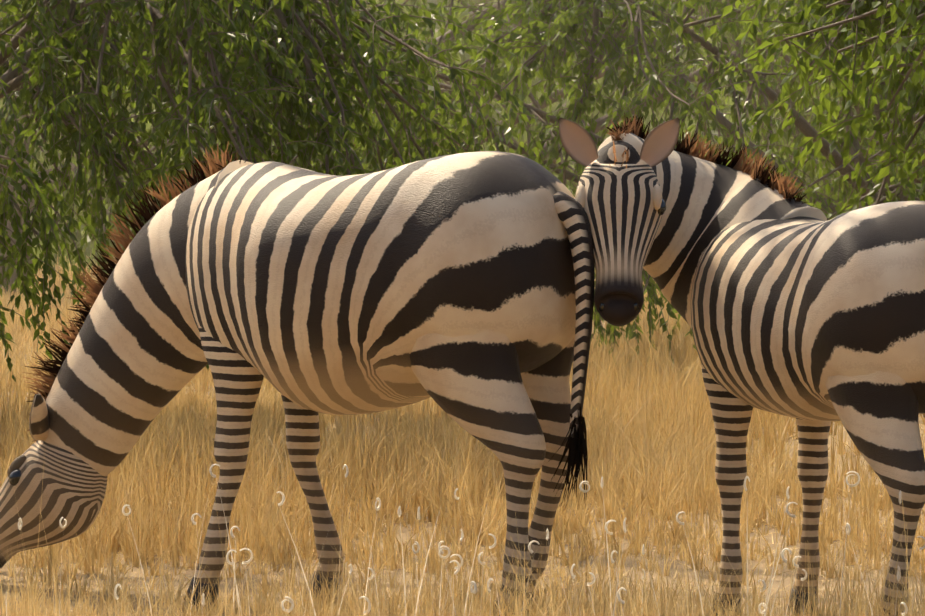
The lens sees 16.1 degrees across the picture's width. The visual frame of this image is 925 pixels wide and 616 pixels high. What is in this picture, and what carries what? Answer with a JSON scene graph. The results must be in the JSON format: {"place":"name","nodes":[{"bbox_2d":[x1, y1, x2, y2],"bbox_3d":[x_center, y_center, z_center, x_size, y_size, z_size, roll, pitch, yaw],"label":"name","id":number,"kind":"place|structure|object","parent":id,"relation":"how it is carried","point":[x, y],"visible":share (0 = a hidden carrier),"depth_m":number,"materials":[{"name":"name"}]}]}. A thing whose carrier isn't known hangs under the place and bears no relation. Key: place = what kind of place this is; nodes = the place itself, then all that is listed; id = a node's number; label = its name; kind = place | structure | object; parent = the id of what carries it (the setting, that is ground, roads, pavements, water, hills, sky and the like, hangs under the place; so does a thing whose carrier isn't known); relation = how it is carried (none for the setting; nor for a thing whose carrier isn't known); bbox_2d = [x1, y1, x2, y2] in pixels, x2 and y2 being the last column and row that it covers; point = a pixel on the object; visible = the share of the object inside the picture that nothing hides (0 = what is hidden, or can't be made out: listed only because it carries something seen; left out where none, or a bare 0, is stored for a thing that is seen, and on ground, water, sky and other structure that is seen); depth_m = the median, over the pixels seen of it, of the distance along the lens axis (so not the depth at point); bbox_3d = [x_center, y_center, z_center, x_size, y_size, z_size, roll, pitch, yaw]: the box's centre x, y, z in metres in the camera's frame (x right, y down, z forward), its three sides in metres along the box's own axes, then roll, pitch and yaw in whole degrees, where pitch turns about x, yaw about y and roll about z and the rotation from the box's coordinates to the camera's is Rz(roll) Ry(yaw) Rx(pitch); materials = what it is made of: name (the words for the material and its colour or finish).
{"place":"outdoors","nodes":[
{"label":"outdoors","id":0,"kind":"place"},
{"bbox_2d":[0,203,924,615],"bbox_3d":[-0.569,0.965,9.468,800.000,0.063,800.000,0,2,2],"label":"ground","id":1,"kind":"structure","parent":0,"point":[630,561],"depth_m":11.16,"materials":[{"name":"yellow plant"}]},
{"bbox_2d":[0,0,515,295],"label":"tree","id":2,"kind":"object","parent":1,"relation":"on","point":[78,235],"depth_m":34.34,"materials":[{"name":"green plant"}]},
{"bbox_2d":[0,0,547,381],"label":"tree","id":3,"kind":"object","parent":1,"relation":"on","point":[230,96],"depth_m":15.78,"materials":[{"name":"green plant"}]},
{"bbox_2d":[0,141,593,615],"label":"zebra","id":4,"kind":"object","parent":1,"relation":"on","point":[458,287],"visible":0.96,"depth_m":9.77,"materials":[{"name":"multicoloured"}]},
{"bbox_2d":[0,0,924,278],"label":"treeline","id":5,"kind":"object","parent":1,"relation":"on","point":[528,100],"depth_m":47.04,"materials":[{"name":"green plant"}]},
{"bbox_2d":[6,464,924,615],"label":"seed stalks","id":6,"kind":"object","parent":1,"relation":"on","point":[440,548],"visible":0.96,"depth_m":8.47,"materials":[{"name":"beige plant"}]},
{"bbox_2d":[19,0,916,312],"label":"tree","id":7,"kind":"object","parent":1,"relation":"on","point":[731,46],"depth_m":25.83,"materials":[{"name":"green plant"}]},
{"bbox_2d":[239,0,924,362],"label":"tree","id":8,"kind":"object","parent":1,"relation":"on","point":[582,29],"depth_m":20.46,"materials":[{"name":"green plant"}]},
{"bbox_2d":[559,113,924,615],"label":"zebra","id":9,"kind":"object","parent":1,"relation":"on","point":[780,296],"visible":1,"depth_m":9.55,"materials":[{"name":"multicoloured"}]},
{"bbox_2d":[594,0,924,199],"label":"tree","id":10,"kind":"object","parent":1,"relation":"on","point":[684,56],"depth_m":35.80,"materials":[{"name":"green plant"}]},
{"bbox_2d":[703,0,924,213],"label":"tree","id":11,"kind":"object","parent":1,"relation":"on","point":[855,17],"depth_m":15.25,"materials":[{"name":"green plant"}]},
{"bbox_2d":[0,0,924,515],"label":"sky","id":12,"kind":"structure","parent":0,"point":[436,31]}
]}

